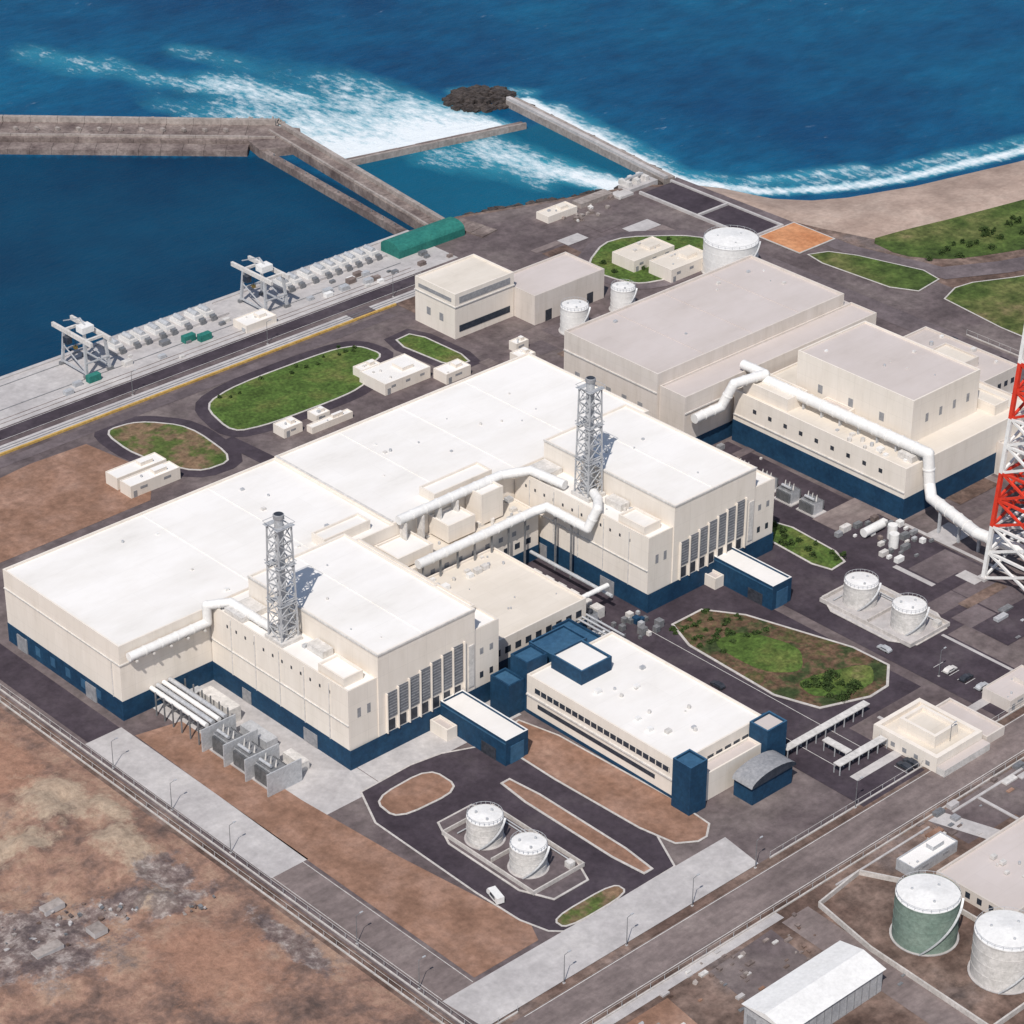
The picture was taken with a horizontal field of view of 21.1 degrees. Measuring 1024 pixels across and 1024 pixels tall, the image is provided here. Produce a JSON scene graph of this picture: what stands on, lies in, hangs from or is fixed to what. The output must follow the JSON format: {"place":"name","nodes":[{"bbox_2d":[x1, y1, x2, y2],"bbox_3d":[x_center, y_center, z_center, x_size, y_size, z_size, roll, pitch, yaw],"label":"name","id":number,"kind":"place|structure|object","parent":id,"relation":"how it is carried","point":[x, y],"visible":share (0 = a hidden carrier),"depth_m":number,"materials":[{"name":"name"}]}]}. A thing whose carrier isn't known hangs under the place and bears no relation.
{"place":"outdoors","nodes":[
{"label":"outdoors","id":0,"kind":"place"},
{"bbox_2d":[0,644,118,741],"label":"access road","id":1,"kind":"structure","parent":0,"point":[60,704],"depth_m":793.63,"materials":[{"name":"asphalt"}]},
{"bbox_2d":[108,421,228,470],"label":"lawn","id":2,"kind":"structure","parent":0,"point":[183,447],"depth_m":928.77,"materials":[{"name":"plant"}]},
{"bbox_2d":[94,416,242,476],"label":"lawn road","id":3,"kind":"structure","parent":0,"point":[102,437],"depth_m":929.09,"materials":[{"name":"asphalt"}]},
{"bbox_2d":[86,727,307,877],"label":"perimeter pavement","id":4,"kind":"structure","parent":0,"point":[254,843],"depth_m":749.15,"materials":[{"name":"concrete"}]},
{"bbox_2d":[0,312,395,467],"bbox_3d":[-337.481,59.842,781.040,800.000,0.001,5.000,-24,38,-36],"label":"harbour service road","id":5,"kind":"structure","parent":0,"point":[85,431],"depth_m":962.83,"materials":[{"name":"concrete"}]},
{"bbox_2d":[0,272,420,440],"bbox_3d":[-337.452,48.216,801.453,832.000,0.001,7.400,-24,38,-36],"label":"quay road","id":6,"kind":"structure","parent":0,"point":[163,373],"depth_m":984.61,"materials":[{"name":"asphalt"}]},
{"bbox_2d":[0,707,433,1023],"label":"dirt terrain","id":7,"kind":"structure","parent":0,"point":[74,835],"depth_m":699.44,"materials":[{"name":"soil"}]},
{"bbox_2d":[1,887,214,959],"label":"rubble pile","id":8,"kind":"object","parent":7,"relation":"on","point":[97,929],"visible":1,"depth_m":700.50,"materials":[{"name":"concrete"}]},
{"bbox_2d":[195,341,392,436],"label":"lawn road","id":9,"kind":"structure","parent":0,"point":[206,416],"depth_m":962.87,"materials":[{"name":"asphalt"}]},
{"bbox_2d":[208,346,380,430],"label":"lawn","id":10,"kind":"structure","parent":0,"point":[278,394],"depth_m":963.51,"materials":[{"name":"plant"}]},
{"bbox_2d":[135,721,537,976],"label":"brown field","id":11,"kind":"structure","parent":0,"point":[470,934],"depth_m":723.11,"materials":[{"name":"soil"}]},
{"bbox_2d":[211,533,498,769],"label":"reactor building","id":12,"kind":"structure","parent":0,"point":[386,654],"depth_m":774.38,"materials":[{"name":"blue paint"}]},
{"bbox_2d":[263,511,301,648],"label":"vent stack tower","id":13,"kind":"structure","parent":12,"relation":"on","point":[281,635],"depth_m":765.24,"materials":[{"name":"grey metal"}]},
{"bbox_2d":[272,861,474,1009],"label":"perimeter road","id":14,"kind":"structure","parent":0,"point":[433,973],"depth_m":701.11,"materials":[{"name":"concrete"}]},
{"bbox_2d":[378,771,454,815],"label":"traffic island","id":15,"kind":"structure","parent":0,"point":[417,792],"depth_m":753.26,"materials":[{"name":"soil"}]},
{"bbox_2d":[0,0,1023,376],"bbox_3d":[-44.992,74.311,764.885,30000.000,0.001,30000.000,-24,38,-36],"label":"sea","id":16,"kind":"structure","parent":0,"point":[806,98],"depth_m":1208.36,"materials":[{"name":"liquid"}]},
{"bbox_2d":[0,115,496,237],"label":"breakwater","id":17,"kind":"object","parent":16,"relation":"in","point":[103,135],"visible":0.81,"depth_m":1164.16,"materials":[{"name":"concrete"}]},
{"bbox_2d":[261,150,406,234],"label":"jetty","id":18,"kind":"object","parent":16,"relation":"in","point":[349,202],"visible":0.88,"depth_m":1119.00,"materials":[{"name":"concrete"}]},
{"bbox_2d":[346,121,526,164],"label":"overflow weir","id":19,"kind":"object","parent":16,"relation":"in","point":[435,144],"visible":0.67,"depth_m":1167.54,"materials":[{"name":"concrete"}]},
{"bbox_2d":[442,84,662,214],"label":"rock armour","id":20,"kind":"object","parent":16,"relation":"in","point":[476,98],"visible":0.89,"depth_m":1210.11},
{"bbox_2d":[506,96,674,184],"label":"discharge jetty","id":21,"kind":"object","parent":16,"relation":"in","point":[629,161],"visible":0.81,"depth_m":1168.57,"materials":[{"name":"concrete"}]},
{"bbox_2d":[0,186,1023,1023],"bbox_3d":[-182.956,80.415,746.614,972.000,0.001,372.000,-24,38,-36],"label":"site pavement","id":22,"kind":"structure","parent":0,"point":[796,808],"depth_m":923.64,"materials":[{"name":"asphalt"}]},
{"bbox_2d":[0,444,150,562],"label":"bare ground","id":23,"kind":"structure","parent":22,"relation":"on","point":[51,498],"depth_m":895.77,"materials":[{"name":"soil"}]},
{"bbox_2d":[0,289,414,452],"bbox_3d":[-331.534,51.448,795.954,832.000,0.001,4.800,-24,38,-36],"label":"rail strip","id":24,"kind":"object","parent":22,"relation":"on","point":[141,393],"depth_m":973.02,"materials":[{"name":"concrete"}]},
{"bbox_2d":[0,697,451,1023],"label":"perimeter fence","id":25,"kind":"object","parent":22,"relation":"on","point":[242,877],"visible":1,"depth_m":723.73,"materials":[{"name":"metal"}]},
{"bbox_2d":[149,677,309,771],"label":"bus duct rack","id":26,"kind":"object","parent":22,"relation":"on","point":[204,707],"visible":0.99,"depth_m":778.73,"materials":[{"name":"metal"}]},
{"bbox_2d":[0,685,517,1023],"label":"perimeter fence","id":27,"kind":"object","parent":22,"relation":"on","point":[275,888],"visible":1,"depth_m":721.60,"materials":[{"name":"metal"}]},
{"bbox_2d":[154,680,377,814],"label":"concrete yard","id":28,"kind":"structure","parent":22,"relation":"on","point":[327,784],"depth_m":763.03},
{"bbox_2d":[201,714,301,796],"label":"transformer fire wall","id":29,"kind":"structure","parent":28,"relation":"on","point":[284,777],"depth_m":758.61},
{"bbox_2d":[3,353,648,720],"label":"turbine hall","id":30,"kind":"structure","parent":22,"relation":"on","point":[86,613],"depth_m":836.59,"materials":[{"name":"blue paint"}]},
{"bbox_2d":[126,598,275,662],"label":"exhaust duct","id":31,"kind":"object","parent":30,"relation":"on","point":[190,629],"visible":1,"depth_m":782.68,"materials":[{"name":"metal"}]},
{"bbox_2d":[395,466,602,578],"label":"exhaust duct","id":32,"kind":"object","parent":30,"relation":"on","point":[436,505],"visible":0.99,"depth_m":841.08,"materials":[{"name":"metal"}]},
{"bbox_2d":[359,353,429,395],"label":"building","id":33,"kind":"structure","parent":22,"relation":"on","point":[394,374],"depth_m":967.54,"materials":[{"name":"concrete"}]},
{"bbox_2d":[381,217,464,258],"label":"green roof building","id":34,"kind":"structure","parent":22,"relation":"on","point":[425,237],"depth_m":1069.17,"materials":[{"name":"paint"}]},
{"bbox_2d":[358,700,520,780],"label":"annex yard","id":35,"kind":"structure","parent":22,"relation":"on","point":[418,748],"depth_m":770.36,"materials":[{"name":"concrete"}]},
{"bbox_2d":[414,254,514,338],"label":"intake office building","id":36,"kind":"structure","parent":22,"relation":"on","point":[462,297],"depth_m":1004.79,"materials":[{"name":"white paint"}]},
{"bbox_2d":[430,690,527,765],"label":"truck bay annex","id":37,"kind":"object","parent":22,"relation":"on","point":[488,730],"visible":1,"depth_m":771.69,"materials":[{"name":"blue paint"}]},
{"bbox_2d":[427,547,585,669],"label":"control building","id":38,"kind":"structure","parent":22,"relation":"on","point":[524,604],"depth_m":822.13,"materials":[{"name":"blue paint"}]},
{"bbox_2d":[514,252,603,324],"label":"grey warehouse","id":39,"kind":"structure","parent":22,"relation":"on","point":[543,289],"depth_m":1018.86,"materials":[{"name":"metal"}]},
{"bbox_2d":[529,550,663,640],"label":"pipes and equipment","id":40,"kind":"object","parent":22,"relation":"on","point":[596,610],"visible":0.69,"depth_m":830.70,"materials":[{"name":"grey metal"}]},
{"bbox_2d":[515,719,709,843],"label":"dirt bed","id":41,"kind":"object","parent":22,"relation":"on","point":[613,789],"visible":0.81,"depth_m":756.19,"materials":[{"name":"soil"}]},
{"bbox_2d":[490,618,795,815],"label":"service building","id":42,"kind":"structure","parent":22,"relation":"on","point":[687,744],"depth_m":768.41,"materials":[{"name":"blue paint"}]},
{"bbox_2d":[515,404,774,612],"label":"reactor building","id":43,"kind":"structure","parent":22,"relation":"on","point":[680,510],"depth_m":846.31,"materials":[{"name":"blue paint"}]},
{"bbox_2d":[571,376,605,502],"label":"vent stack tower","id":44,"kind":"structure","parent":43,"relation":"on","point":[581,492],"depth_m":837.49,"materials":[{"name":"grey metal"}]},
{"bbox_2d":[649,245,702,282],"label":"building","id":45,"kind":"structure","parent":22,"relation":"on","point":[679,264],"depth_m":1048.23,"materials":[{"name":"beige concrete"}]},
{"bbox_2d":[345,213,1023,644],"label":"pavement patches","id":46,"kind":"object","parent":22,"relation":"on","point":[941,597],"visible":0.34,"depth_m":887.36,"materials":[{"name":"concrete"}]},
{"bbox_2d":[639,179,783,235],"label":"intake channel","id":47,"kind":"object","parent":22,"relation":"on","point":[699,204],"visible":0.83,"depth_m":1104.08,"materials":[{"name":"concrete"}]},
{"bbox_2d":[563,255,876,444],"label":"turbine hall","id":48,"kind":"structure","parent":22,"relation":"on","point":[675,356],"depth_m":945.93,"materials":[{"name":"white paint"}]},
{"bbox_2d":[701,225,760,273],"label":"storage tank","id":49,"kind":"object","parent":22,"relation":"on","point":[723,246],"visible":0.83,"depth_m":1043.51,"materials":[{"name":"metal"}]},
{"bbox_2d":[704,547,791,609],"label":"truck bay annex","id":50,"kind":"object","parent":22,"relation":"on","point":[753,579],"visible":1,"depth_m":843.14,"materials":[{"name":"blue paint"}]},
{"bbox_2d":[669,520,863,701],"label":"shrub bed","id":51,"kind":"object","parent":22,"relation":"on","point":[851,686],"visible":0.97,"depth_m":823.26,"materials":[{"name":"green plant"}]},
{"bbox_2d":[691,360,1023,555],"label":"exhaust duct","id":52,"kind":"object","parent":22,"relation":"on","point":[932,497],"visible":0.98,"depth_m":892.01,"materials":[{"name":"metal"}]},
{"bbox_2d":[732,321,1023,519],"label":"reactor building","id":53,"kind":"structure","parent":22,"relation":"on","point":[952,413],"depth_m":904.89,"materials":[{"name":"blue paint"}]},
{"bbox_2d":[903,326,1016,392],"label":"auxiliary building","id":54,"kind":"structure","parent":22,"relation":"on","point":[998,372],"depth_m":965.23,"materials":[{"name":"beige concrete"}]},
{"bbox_2d":[977,328,1023,590],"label":"red white stack tower","id":55,"kind":"structure","parent":22,"relation":"on","point":[1007,472],"depth_m":838.52,"materials":[{"name":"metal"}]},
{"bbox_2d":[0,185,1023,1023],"bbox_3d":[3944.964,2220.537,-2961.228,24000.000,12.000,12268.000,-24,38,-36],"label":"ground","id":56,"kind":"structure","parent":0,"point":[720,1005],"depth_m":711.13,"materials":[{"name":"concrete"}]},
{"bbox_2d":[0,243,457,427],"bbox_3d":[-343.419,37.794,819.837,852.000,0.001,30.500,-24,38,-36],"label":"quay apron","id":57,"kind":"object","parent":56,"relation":"on","point":[35,385],"visible":0.5,"depth_m":991.55,"materials":[{"name":"concrete"}]},
{"bbox_2d":[51,315,113,378],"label":"gantry crane","id":58,"kind":"object","parent":57,"relation":"on","point":[82,327],"visible":1,"depth_m":972.51,"materials":[{"name":"grey metal"}]},
{"bbox_2d":[98,301,228,355],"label":"intake screen row","id":59,"kind":"object","parent":57,"relation":"on","point":[149,333],"visible":0.95,"depth_m":1002.32,"materials":[{"name":"concrete"}]},
{"bbox_2d":[0,263,414,450],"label":"crane rails","id":60,"kind":"object","parent":57,"relation":"on","point":[185,355],"visible":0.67,"depth_m":980.78,"materials":[{"name":"metal"}]},
{"bbox_2d":[63,249,452,395],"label":"quay equipment","id":61,"kind":"object","parent":57,"relation":"on","point":[186,338],"visible":1,"depth_m":1009.54,"materials":[{"name":"metal"}]},
{"bbox_2d":[231,255,290,309],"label":"gantry crane","id":62,"kind":"object","parent":57,"relation":"on","point":[260,265],"visible":1,"depth_m":1018.40,"materials":[{"name":"grey metal"}]},
{"bbox_2d":[272,244,386,292],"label":"intake screen row","id":63,"kind":"object","parent":57,"relation":"on","point":[324,269],"visible":0.92,"depth_m":1048.70,"materials":[{"name":"concrete"}]},
{"bbox_2d":[360,747,675,931],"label":"dark asphalt yard","id":64,"kind":"structure","parent":56,"relation":"on","point":[474,774],"depth_m":739.70,"materials":[{"name":"asphalt"}]},
{"bbox_2d":[437,804,588,899],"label":"tank pad","id":65,"kind":"object","parent":64,"relation":"on","point":[568,883],"visible":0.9,"depth_m":725.79,"materials":[{"name":"concrete"}]},
{"bbox_2d":[464,801,505,850],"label":"storage tank","id":66,"kind":"object","parent":65,"relation":"on","point":[485,823],"visible":1,"depth_m":730.78,"materials":[{"name":"metal"}]},
{"bbox_2d":[442,803,584,895],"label":"bund wall","id":67,"kind":"structure","parent":65,"relation":"on","point":[571,860],"depth_m":727.31,"materials":[{"name":"concrete"}]},
{"bbox_2d":[507,829,549,878],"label":"storage tank","id":68,"kind":"object","parent":65,"relation":"on","point":[528,854],"visible":1,"depth_m":719.99,"materials":[{"name":"metal"}]},
{"bbox_2d":[710,929,806,1000],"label":"gravel patch","id":69,"kind":"object","parent":56,"relation":"on","point":[766,968],"visible":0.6,"depth_m":690.20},
{"bbox_2d":[518,707,1023,1014],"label":"verge","id":70,"kind":"structure","parent":56,"relation":"on","point":[693,909],"depth_m":713.66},
{"bbox_2d":[585,752,1023,1023],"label":"perimeter fence","id":71,"kind":"object","parent":56,"relation":"on","point":[785,905],"visible":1,"depth_m":712.66,"materials":[{"name":"metal"}]},
{"bbox_2d":[638,604,1023,1023],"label":"construction material","id":72,"kind":"object","parent":56,"relation":"on","point":[954,803],"visible":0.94,"depth_m":738.30,"materials":[{"name":"grey paint"}]},
{"bbox_2d":[818,869,1023,1023],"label":"bund wall","id":73,"kind":"structure","parent":56,"relation":"on","point":[899,967],"depth_m":694.49,"materials":[{"name":"concrete"}]},
{"bbox_2d":[823,875,1023,1023],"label":"tank yard","id":74,"kind":"structure","parent":56,"relation":"on","point":[862,906],"depth_m":695.86,"materials":[{"name":"soil"}]},
{"bbox_2d":[889,870,963,956],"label":"storage tank","id":75,"kind":"object","parent":74,"relation":"on","point":[927,909],"visible":1,"depth_m":692.70,"materials":[{"name":"metal"}]},
{"bbox_2d":[967,906,1023,994],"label":"storage tank","id":76,"kind":"object","parent":74,"relation":"on","point":[996,963],"visible":1,"depth_m":679.92,"materials":[{"name":"metal"}]},
{"bbox_2d":[873,698,1004,776],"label":"open top basin building","id":77,"kind":"structure","parent":56,"relation":"on","point":[919,729],"depth_m":772.56,"materials":[{"name":"beige concrete"}]},
{"bbox_2d":[929,768,1023,843],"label":"gravel yard","id":78,"kind":"structure","parent":56,"relation":"on","point":[1012,802],"depth_m":749.44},
{"bbox_2d":[936,815,1023,912],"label":"flat roof depot","id":79,"kind":"structure","parent":56,"relation":"on","point":[987,873],"depth_m":719.00,"materials":[{"name":"beige concrete"}]},
{"bbox_2d":[500,778,653,873],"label":"traffic island","id":80,"kind":"structure","parent":0,"point":[580,828],"depth_m":740.41,"materials":[{"name":"soil"}]},
{"bbox_2d":[443,837,757,1023],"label":"concrete road","id":81,"kind":"structure","parent":0,"point":[528,976],"depth_m":700.35,"materials":[{"name":"concrete"}]},
{"bbox_2d":[589,235,702,283],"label":"lawn","id":82,"kind":"structure","parent":0,"point":[605,250],"depth_m":1066.84,"materials":[{"name":"plant"}]},
{"bbox_2d":[597,913,783,1023],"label":"pavement","id":83,"kind":"structure","parent":0,"point":[668,984],"depth_m":688.63,"materials":[{"name":"concrete"}]},
{"bbox_2d":[618,625,786,713],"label":"yard road","id":84,"kind":"structure","parent":0,"point":[750,697],"depth_m":808.30,"materials":[{"name":"asphalt"}]},
{"bbox_2d":[526,558,920,727],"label":"yard asphalt","id":85,"kind":"structure","parent":0,"point":[724,598],"depth_m":836.03,"materials":[{"name":"asphalt"}]},
{"bbox_2d":[716,633,802,671],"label":"lawn","id":86,"kind":"structure","parent":0,"point":[765,653],"depth_m":816.50,"materials":[{"name":"green plant"}]},
{"bbox_2d":[511,714,1023,1023],"bbox_3d":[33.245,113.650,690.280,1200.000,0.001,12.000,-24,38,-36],"label":"road","id":87,"kind":"structure","parent":0,"point":[591,996],"depth_m":716.73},
{"bbox_2d":[671,609,889,708],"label":"pond lawn","id":88,"kind":"structure","parent":0,"point":[820,654],"depth_m":814.27,"materials":[{"name":"plant"}]},
{"bbox_2d":[772,521,845,569],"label":"lawn","id":89,"kind":"structure","parent":0,"point":[824,558],"depth_m":869.28,"materials":[{"name":"plant"}]},
{"bbox_2d":[742,941,885,1023],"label":"long warehouse","id":90,"kind":"structure","parent":0,"point":[835,982],"depth_m":671.45,"materials":[{"name":"grey metal"}]},
{"bbox_2d":[773,701,924,806],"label":"service yard asphalt","id":91,"kind":"structure","parent":0,"point":[819,769],"depth_m":768.87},
{"bbox_2d":[674,177,1023,278],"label":"coast road","id":92,"kind":"structure","parent":0,"point":[985,268],"depth_m":1061.38,"materials":[{"name":"asphalt"}]},
{"bbox_2d":[701,160,1023,218],"bbox_3d":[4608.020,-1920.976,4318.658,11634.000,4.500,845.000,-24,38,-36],"label":"beach","id":93,"kind":"structure","parent":0,"point":[895,202],"depth_m":1119.64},
{"bbox_2d":[724,182,1023,238],"bbox_3d":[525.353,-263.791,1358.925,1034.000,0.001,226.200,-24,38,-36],"label":"beach sand flat","id":94,"kind":"structure","parent":93,"relation":"on","point":[872,228],"depth_m":1099.28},
{"bbox_2d":[874,200,1023,258],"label":"coastal grass","id":95,"kind":"structure","parent":94,"relation":"on","point":[931,240],"depth_m":1082.26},
{"bbox_2d":[722,442,1023,691],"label":"plant yard asphalt","id":96,"kind":"structure","parent":0,"point":[812,584],"depth_m":860.61,"materials":[{"name":"asphalt"}]},
{"bbox_2d":[716,443,933,563],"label":"yard equipment","id":97,"kind":"object","parent":96,"relation":"on","point":[894,536],"visible":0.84,"depth_m":875.10,"materials":[{"name":"grey paint"}]},
{"bbox_2d":[823,585,946,644],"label":"tank pad","id":98,"kind":"object","parent":96,"relation":"on","point":[883,620],"visible":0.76,"depth_m":833.78,"materials":[{"name":"concrete"}]},
{"bbox_2d":[890,593,929,635],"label":"storage tank","id":99,"kind":"object","parent":98,"relation":"on","point":[909,614],"visible":1,"depth_m":824.70,"materials":[{"name":"metal"}]},
{"bbox_2d":[909,549,1023,612],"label":"gravel patch","id":100,"kind":"object","parent":96,"relation":"on","point":[942,565],"visible":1,"depth_m":855.71,"materials":[{"name":"stone"}]},
{"bbox_2d":[948,625,1023,667],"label":"gravel patch","id":101,"kind":"object","parent":96,"relation":"on","point":[1012,654],"visible":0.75,"depth_m":820.99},
{"bbox_2d":[807,251,938,290],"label":"lawn","id":102,"kind":"structure","parent":0,"point":[890,274],"depth_m":1053.42,"materials":[{"name":"plant"}]},
{"bbox_2d":[782,906,977,1023],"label":"haul road","id":103,"kind":"structure","parent":0,"point":[920,1001],"depth_m":684.90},
{"bbox_2d":[758,252,1023,378],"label":"road","id":104,"kind":"structure","parent":0,"point":[899,318],"depth_m":1022.27,"materials":[{"name":"asphalt"}]},
{"bbox_2d":[784,593,1005,715],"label":"reactor yard road","id":105,"kind":"structure","parent":0,"point":[909,662],"depth_m":816.89,"materials":[{"name":"asphalt"}]},
{"bbox_2d":[896,831,957,875],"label":"building","id":106,"kind":"structure","parent":0,"point":[933,850],"depth_m":726.35,"materials":[{"name":"white metal"}]},
{"bbox_2d":[944,275,1023,336],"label":"lawn","id":107,"kind":"structure","parent":0,"point":[999,302],"depth_m":1030.53,"materials":[{"name":"plant"}]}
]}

